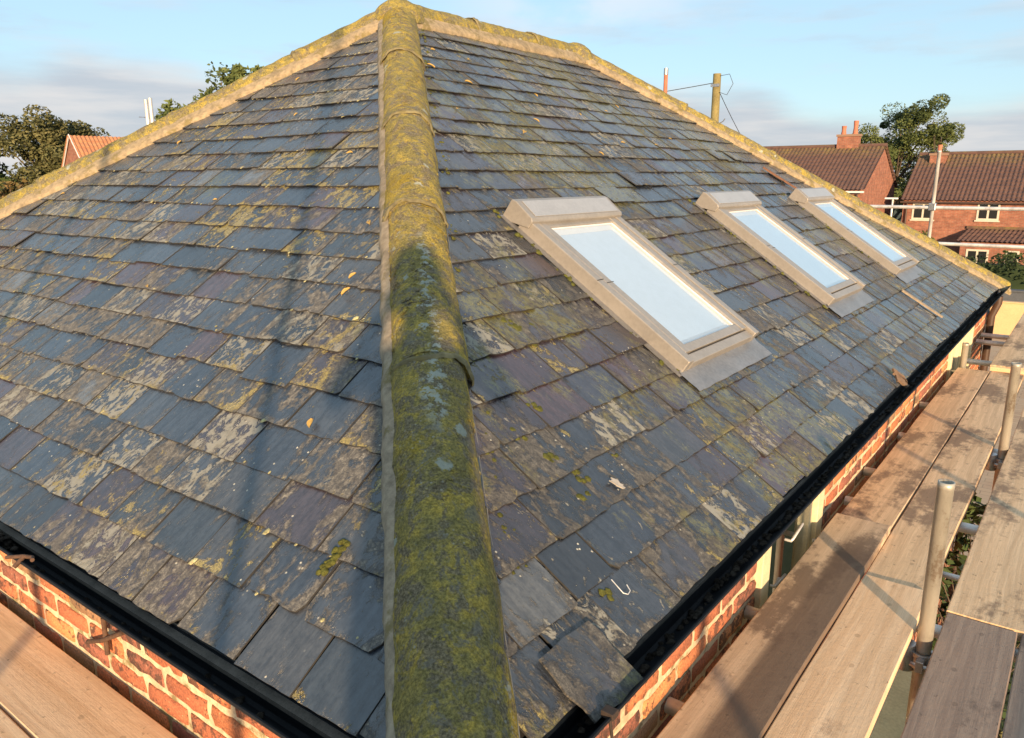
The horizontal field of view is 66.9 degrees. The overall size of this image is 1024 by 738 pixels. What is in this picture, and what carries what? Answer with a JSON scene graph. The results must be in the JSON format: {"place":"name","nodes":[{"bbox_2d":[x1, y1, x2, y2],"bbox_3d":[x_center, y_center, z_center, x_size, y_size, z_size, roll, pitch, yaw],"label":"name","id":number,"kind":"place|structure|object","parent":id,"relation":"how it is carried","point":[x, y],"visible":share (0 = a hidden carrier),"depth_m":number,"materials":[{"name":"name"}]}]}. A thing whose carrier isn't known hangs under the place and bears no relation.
{"place":"outdoors","nodes":[
{"label":"outdoors","id":0,"kind":"place"},
{"bbox_2d":[61,114,149,166],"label":"brick house","id":1,"kind":"structure","parent":0,"point":[77,147],"depth_m":42.64,"materials":[{"name":"ceramic"}]},
{"bbox_2d":[144,98,153,124],"bbox_3d":[-3.624,-1.295,8.075,0.140,2.897,0.090,10,17,36],"label":"metal flue","id":2,"kind":"object","parent":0,"point":[148,111],"visible":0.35,"depth_m":7.74,"materials":[{"name":"metal"}]},
{"bbox_2d":[0,0,1023,182],"label":"sky","id":3,"kind":"structure","parent":0,"point":[800,71],"materials":[{"name":"blue"}]},
{"bbox_2d":[893,185,1016,731],"bbox_3d":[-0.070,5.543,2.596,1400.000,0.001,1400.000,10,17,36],"label":"ground","id":4,"kind":"structure","parent":0,"point":[962,565],"depth_m":9.73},
{"bbox_2d":[0,154,19,194],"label":"broadleaf tree","id":5,"kind":"object","parent":4,"relation":"on","point":[5,167],"visible":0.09,"depth_m":53.23,"materials":[{"name":"green plant"}]},
{"bbox_2d":[0,178,29,198],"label":"garden bush","id":6,"kind":"object","parent":4,"relation":"on","point":[9,185],"visible":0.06,"depth_m":36.11,"materials":[{"name":"green plant"}]},
{"bbox_2d":[0,104,110,191],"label":"broadleaf tree","id":7,"kind":"object","parent":4,"relation":"on","point":[45,147],"visible":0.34,"depth_m":52.86,"materials":[{"name":"green plant"}]},
{"bbox_2d":[154,98,185,119],"bbox_3d":[-11.333,-5.082,27.833,3.254,8.709,2.911,10,17,36],"label":"broadleaf tree","id":8,"kind":"object","parent":4,"relation":"on","point":[166,107],"depth_m":26.08,"materials":[{"name":"green plant"}]},
{"bbox_2d":[188,61,263,104],"bbox_3d":[-10.155,-6.162,29.224,4.767,10.121,4.282,10,17,36],"label":"broadleaf tree","id":9,"kind":"object","parent":4,"relation":"on","point":[237,71],"visible":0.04,"depth_m":27.51,"materials":[{"name":"green plant"}]},
{"bbox_2d":[0,0,1011,737],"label":"brick building","id":10,"kind":"structure","parent":4,"relation":"on","point":[504,360],"depth_m":2.86,"materials":[{"name":"stone"}]},
{"bbox_2d":[5,554,34,568],"bbox_3d":[-1.450,0.564,2.284,0.124,0.042,0.042,2,14,10],"label":"gutter clip","id":11,"kind":"object","parent":10,"relation":"attached to","point":[17,563],"visible":1,"depth_m":2.29,"materials":[{"name":"metal"}]},
{"bbox_2d":[86,618,124,655],"bbox_3d":[-1.254,0.821,2.371,0.262,0.152,0.033,10,17,36],"label":"wall tie","id":12,"kind":"object","parent":10,"relation":"attached to","point":[106,638],"depth_m":2.34,"materials":[{"name":"metal"}]},
{"bbox_2d":[307,418,312,427],"bbox_3d":[-0.606,0.161,2.333,0.021,0.010,0.036,-12,42,17],"label":"fallen leaf","id":13,"kind":"object","parent":10,"relation":"on","point":[309,421],"visible":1,"depth_m":2.33,"materials":[{"name":"orange plant"}]},
{"bbox_2d":[341,287,350,294],"bbox_3d":[-0.604,-0.283,2.813,0.040,0.012,0.025,-41,42,-17],"label":"fallen leaf","id":14,"kind":"object","parent":10,"relation":"on","point":[344,290],"visible":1,"depth_m":2.81,"materials":[{"name":"yellow plant"}]},
{"bbox_2d":[539,620,642,723],"bbox_3d":[0.178,0.674,1.738,0.185,0.019,0.214,46,35,22],"label":"loose slate","id":15,"kind":"object","parent":10,"relation":"on","point":[591,670],"visible":0.94,"depth_m":1.73,"materials":[{"name":"grey stone"}]},
{"bbox_2d":[601,704,618,737],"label":"gutter bracket","id":16,"kind":"object","parent":10,"relation":"attached to","point":[608,711],"visible":1,"depth_m":1.62,"materials":[{"name":"metal"}]},
{"bbox_2d":[609,477,625,488],"bbox_3d":[0.316,0.342,2.324,0.056,0.004,0.028,30,32,-4],"label":"dropping scrap","id":17,"kind":"object","parent":10,"relation":"on","point":[616,482],"visible":1,"depth_m":2.32,"materials":[{"name":"white"}]},
{"bbox_2d":[611,579,630,594],"bbox_3d":[0.280,0.558,1.993,0.050,0.030,0.029,10,17,36],"label":"wire clip","id":18,"kind":"object","parent":10,"relation":"attached to","point":[620,589],"visible":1,"depth_m":1.99,"materials":[{"name":"white metal"}]},
{"bbox_2d":[664,697,683,716],"bbox_3d":[0.508,1.011,2.286,0.105,0.047,0.048,10,17,36],"label":"tube end","id":19,"kind":"object","parent":10,"relation":"attached to","point":[673,706],"visible":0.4,"depth_m":2.29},
{"bbox_2d":[744,605,759,619],"bbox_3d":[0.892,0.888,2.783,0.105,0.047,0.048,10,17,36],"label":"tube end","id":20,"kind":"object","parent":10,"relation":"attached to","point":[750,612],"visible":0.4,"depth_m":2.79,"materials":[{"name":"metal"}]},
{"bbox_2d":[763,166,796,187],"bbox_3d":[2.414,-1.682,6.895,0.427,0.012,0.048,34,32,4],"label":"timber strip","id":21,"kind":"object","parent":10,"relation":"on","point":[777,176],"visible":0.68,"depth_m":6.88,"materials":[{"name":"brown wood"}]},
{"bbox_2d":[754,489,824,608],"bbox_3d":[0.938,1.039,3.416,0.591,1.256,0.780,10,17,36],"label":"window","id":22,"kind":"structure","parent":10,"relation":"in","point":[783,555],"depth_m":3.40,"materials":[{"name":"beige paint"}]},
{"bbox_2d":[863,467,875,476],"bbox_3d":[1.931,0.554,4.125,0.105,0.047,0.048,10,17,36],"label":"tube end","id":23,"kind":"object","parent":10,"relation":"attached to","point":[868,471],"visible":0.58,"depth_m":4.13,"materials":[{"name":"metal"}]},
{"bbox_2d":[891,368,908,387],"bbox_3d":[2.130,0.053,4.249,0.116,0.036,0.091,32,32,1],"label":"curled leaf","id":24,"kind":"object","parent":10,"relation":"on","point":[900,378],"visible":1,"depth_m":4.24,"materials":[{"name":"brown plant"}]},
{"bbox_2d":[901,289,942,317],"bbox_3d":[3.066,-0.491,5.796,0.355,0.013,0.038,37,32,8],"label":"timber strip","id":25,"kind":"object","parent":10,"relation":"on","point":[920,302],"visible":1,"depth_m":5.78,"materials":[{"name":"brown wood"}]},
{"bbox_2d":[919,401,928,408],"bbox_3d":[2.862,0.255,5.328,0.105,0.047,0.048,10,17,36],"label":"tube end","id":26,"kind":"object","parent":10,"relation":"attached to","point":[922,405],"visible":0.57,"depth_m":5.33,"materials":[{"name":"metal"}]},
{"bbox_2d":[945,326,974,382],"bbox_3d":[3.885,0.187,6.839,0.113,1.256,1.300,10,17,36],"label":"window","id":27,"kind":"structure","parent":10,"relation":"in","point":[954,356],"depth_m":6.71,"materials":[{"name":"beige paint"}]},
{"bbox_2d":[711,73,724,122],"bbox_3d":[6.115,-4.284,23.719,0.497,8.970,0.300,10,17,36],"label":"telegraph pole","id":28,"kind":"object","parent":4,"relation":"on","point":[716,86],"visible":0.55,"depth_m":22.78,"materials":[{"name":"wood"}]},
{"bbox_2d":[667,83,712,91],"bbox_3d":[-1.620,-9.024,26.917,17.214,0.747,0.022,7,16,28],"label":"overhead cable","id":29,"kind":"object","parent":28,"relation":"attached to","point":[690,87],"visible":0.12,"depth_m":23.17,"materials":[{"name":"rubber"}]},
{"bbox_2d":[763,121,897,215],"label":"brick house","id":30,"kind":"structure","parent":4,"relation":"on","point":[850,164],"depth_m":41.83,"materials":[{"name":"ceramic"}]},
{"bbox_2d":[885,197,897,216],"bbox_3d":[18.015,-5.671,37.361,0.570,5.070,0.200,10,17,36],"label":"street lamp","id":31,"kind":"object","parent":4,"relation":"on","point":[891,211],"visible":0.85,"depth_m":36.81,"materials":[{"name":"white metal"}]},
{"bbox_2d":[852,93,965,220],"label":"broadleaf tree","id":32,"kind":"object","parent":4,"relation":"on","point":[907,122],"visible":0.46,"depth_m":56.87,"materials":[{"name":"green plant"}]},
{"bbox_2d":[899,479,955,723],"bbox_3d":[1.382,2.814,3.078,0.132,5.060,0.124,10,17,36],"label":"scaffold pole","id":33,"kind":"object","parent":4,"relation":"on","point":[916,658],"visible":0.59,"depth_m":2.54,"materials":[{"name":"metal"}]},
{"bbox_2d":[870,669,911,737],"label":"plastic sheet","id":34,"kind":"object","parent":33,"relation":"attached to","point":[890,721],"visible":0.25,"depth_m":3.50,"materials":[{"name":"green plastic"}]},
{"bbox_3d":[2.884,0.546,4.481,0.048,0.064,11.400,10,17,36],"label":"scaffold tube","id":35,"kind":"object","parent":33,"relation":"attached to","visible":0},
{"bbox_2d":[764,574,922,737],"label":"scaffold board","id":36,"kind":"object","parent":35,"relation":"on","point":[842,688],"visible":0.87,"depth_m":2.42,"materials":[{"name":"brown wood"}]},
{"bbox_2d":[812,538,959,580],"bbox_3d":[1.930,0.863,3.004,1.490,0.026,0.024,10,17,36],"label":"scaffold tube","id":37,"kind":"object","parent":35,"relation":"on","point":[951,576],"visible":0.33,"depth_m":3.12,"materials":[{"name":"grey metal"}]},
{"bbox_2d":[775,577,1018,662],"bbox_3d":[1.648,0.954,2.639,1.490,0.050,0.048,10,17,36],"label":"scaffold tube","id":38,"kind":"object","parent":35,"relation":"on","point":[937,630],"visible":0.16,"depth_m":2.73,"materials":[{"name":"grey metal"}]},
{"bbox_2d":[1002,634,1023,737],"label":"scaffold board","id":39,"kind":"object","parent":38,"relation":"on","point":[1014,724],"visible":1,"depth_m":2.27,"materials":[{"name":"brown wood"}]},
{"bbox_2d":[844,496,978,535],"bbox_3d":[2.255,0.759,3.423,1.490,0.050,0.048,10,17,36],"label":"scaffold tube","id":40,"kind":"object","parent":35,"relation":"on","point":[968,528],"visible":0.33,"depth_m":3.54,"materials":[{"name":"grey metal"}]},
{"bbox_2d":[946,408,1023,641],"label":"scaffold board","id":41,"kind":"object","parent":40,"relation":"on","point":[989,589],"visible":0.94,"depth_m":3.11,"materials":[{"name":"brown wood"}]},
{"bbox_2d":[897,432,997,452],"bbox_3d":[2.999,0.520,4.385,1.490,0.050,0.048,10,17,36],"label":"scaffold tube","id":42,"kind":"object","parent":35,"relation":"on","point":[901,435],"visible":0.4,"depth_m":4.79,"materials":[{"name":"grey metal"}]},
{"bbox_2d":[840,367,989,557],"bbox_3d":[2.548,0.390,4.728,0.228,0.039,3.840,10,17,36],"label":"scaffold board","id":43,"kind":"object","parent":42,"relation":"on","point":[886,492],"visible":0.74,"depth_m":4.30,"materials":[{"name":"brown wood"}]},
{"bbox_2d":[656,513,890,737],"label":"scaffold board","id":44,"kind":"object","parent":43,"relation":"on","point":[746,686],"visible":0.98,"depth_m":2.53,"materials":[{"name":"wood"}]},
{"bbox_2d":[866,371,1023,589],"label":"scaffold board","id":45,"kind":"object","parent":42,"relation":"on","point":[962,459],"visible":0.76,"depth_m":3.87,"materials":[{"name":"brown wood"}]},
{"bbox_2d":[990,313,1023,369],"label":"scaffold board","id":46,"kind":"object","parent":45,"relation":"on","point":[1011,350],"visible":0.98,"depth_m":6.67,"materials":[{"name":"brown wood"}]},
{"bbox_2d":[990,366,1023,374],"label":"timber batten","id":47,"kind":"object","parent":45,"relation":"on","point":[1000,369],"visible":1,"depth_m":6.11,"materials":[{"name":"beige wood"}]},
{"bbox_2d":[900,613,1017,737],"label":"scaffold board","id":48,"kind":"object","parent":35,"relation":"on","point":[962,689],"visible":1,"depth_m":2.36,"materials":[{"name":"brown wood"}]},
{"bbox_2d":[967,358,991,365],"bbox_3d":[4.531,0.028,6.364,1.490,0.050,0.048,10,17,36],"label":"scaffold tube","id":49,"kind":"object","parent":35,"relation":"on","point":[979,362],"visible":0.38,"depth_m":6.70,"materials":[{"name":"grey metal"}]},
{"bbox_2d":[976,339,1004,346],"bbox_3d":[5.131,-0.164,7.140,1.490,0.050,0.048,10,17,36],"label":"scaffold tube","id":50,"kind":"object","parent":35,"relation":"on","point":[990,342],"visible":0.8,"depth_m":7.49,"materials":[{"name":"grey metal"}]},
{"bbox_2d":[981,333,1008,339],"bbox_3d":[5.372,-0.242,7.450,1.490,0.050,0.048,10,17,36],"label":"scaffold tube","id":51,"kind":"object","parent":35,"relation":"on","point":[994,336],"visible":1,"depth_m":7.80,"materials":[{"name":"grey metal"}]},
{"bbox_2d":[910,127,955,173],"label":"broadleaf tree","id":52,"kind":"object","parent":4,"relation":"on","point":[933,143],"visible":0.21,"depth_m":55.60,"materials":[{"name":"green plant"}]},
{"bbox_2d":[927,150,941,237],"bbox_3d":[5.935,0.055,11.519,0.132,6.360,0.124,10,17,36],"label":"scaffold pole","id":53,"kind":"object","parent":4,"relation":"on","point":[934,191],"visible":0.09,"depth_m":10.86,"materials":[{"name":"metal"}]},
{"bbox_2d":[928,203,936,210],"bbox_3d":[5.929,-2.286,10.925,0.090,0.100,0.110,10,17,36],"label":"rail coupler","id":54,"kind":"object","parent":53,"relation":"attached to","point":[931,206],"visible":1,"depth_m":10.88,"materials":[{"name":"metal"}]},
{"bbox_2d":[871,205,1023,210],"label":"scaffold tube","id":55,"kind":"object","parent":53,"relation":"attached to","point":[953,207],"visible":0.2,"depth_m":10.73,"materials":[{"name":"silver metal"}]},
{"bbox_2d":[939,242,1023,248],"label":"scaffold tube","id":56,"kind":"object","parent":53,"relation":"attached to","point":[983,245],"depth_m":10.61,"materials":[{"name":"silver metal"}]},
{"bbox_2d":[950,342,969,376],"bbox_3d":[3.651,2.073,6.804,0.132,4.705,0.124,10,17,36],"label":"scaffold pole","id":57,"kind":"object","parent":4,"relation":"on","point":[964,354],"visible":0.11,"depth_m":6.25,"materials":[{"name":"metal"}]},
{"bbox_2d":[932,492,1019,727],"bbox_3d":[4.593,2.646,7.856,1.767,3.097,1.732,10,17,36],"label":"garden shrub","id":58,"kind":"object","parent":4,"relation":"on","point":[974,510],"visible":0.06,"depth_m":7.49,"materials":[{"name":"green plant"}]},
{"bbox_2d":[957,253,1023,313],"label":"garden hedge","id":59,"kind":"object","parent":4,"relation":"on","point":[1012,272],"visible":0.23,"depth_m":34.27,"materials":[{"name":"green plant"}]},
{"bbox_2d":[998,729,1002,737],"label":"garden shrub","id":60,"kind":"object","parent":4,"relation":"on","point":[1000,734],"visible":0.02,"depth_m":4.54,"materials":[{"name":"green plant"}]},
{"bbox_2d":[985,362,1021,492],"bbox_3d":[2.780,2.395,4.877,0.132,5.005,0.124,10,17,36],"label":"scaffold pole","id":61,"kind":"object","parent":4,"relation":"on","point":[995,462],"visible":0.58,"depth_m":4.34,"materials":[{"name":"metal"}]},
{"bbox_2d":[987,289,1023,315],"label":"wall","id":62,"kind":"structure","parent":4,"relation":"on","point":[1017,295],"depth_m":32.18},
{"bbox_2d":[900,145,1023,264],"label":"brick house","id":63,"kind":"structure","parent":0,"point":[983,178],"depth_m":40.66,"materials":[{"name":"brick"}]},
{"bbox_2d":[910,203,933,220],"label":"window","id":64,"kind":"structure","parent":63,"relation":"in","point":[921,214],"depth_m":41.43,"materials":[{"name":"plastic"}]},
{"bbox_2d":[965,249,988,262],"bbox_3d":[23.511,-5.542,39.241,1.120,1.020,0.130,10,17,36],"label":"window","id":65,"kind":"structure","parent":63,"relation":"in","point":[972,252],"depth_m":39.16,"materials":[{"name":"plastic"}]},
{"bbox_2d":[974,204,1000,221],"bbox_3d":[24.333,-8.008,39.604,1.120,0.950,0.130,10,17,36],"label":"window","id":66,"kind":"structure","parent":63,"relation":"in","point":[982,215],"depth_m":39.62,"materials":[{"name":"plastic"}]},
{"bbox_2d":[1004,251,1019,261],"bbox_3d":[24.710,-5.332,38.365,0.720,1.020,0.130,10,17,36],"label":"window","id":67,"kind":"structure","parent":63,"relation":"in","point":[1017,252],"depth_m":38.24,"materials":[{"name":"plastic"}]},
{"bbox_2d":[953,324,1023,555],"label":"paved yard","id":68,"kind":"structure","parent":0,"point":[984,489],"depth_m":18.21,"materials":[{"name":"grey concrete"}]},
{"bbox_2d":[663,68,667,92],"bbox_3d":[4.305,-4.005,22.612,0.124,8.970,0.124,10,17,36],"label":"terracotta flue","id":69,"kind":"object","parent":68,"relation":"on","point":[665,80],"visible":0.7,"depth_m":21.58,"materials":[{"name":"ceramic"}]},
{"bbox_2d":[990,300,1023,334],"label":"rendered wall","id":70,"kind":"structure","parent":68,"relation":"on","point":[1009,314],"depth_m":30.09,"materials":[{"name":"yellow paint"}]},
{"bbox_2d":[994,249,1023,262],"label":"garden bush","id":71,"kind":"object","parent":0,"point":[1010,253],"visible":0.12,"depth_m":36.13,"materials":[{"name":"green plant"}]},
{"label":"scaffold tube","id":72,"kind":"object","parent":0,"visible":0},
{"bbox_2d":[0,709,29,737],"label":"scaffold board","id":73,"kind":"object","parent":72,"relation":"on","point":[10,727],"visible":1,"depth_m":2.18,"materials":[{"name":"brown wood"}]},
{"bbox_2d":[0,603,177,737],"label":"scaffold board","id":74,"kind":"object","parent":72,"relation":"on","point":[48,689],"visible":0.96,"depth_m":2.32,"materials":[{"name":"brown wood"}]}
]}

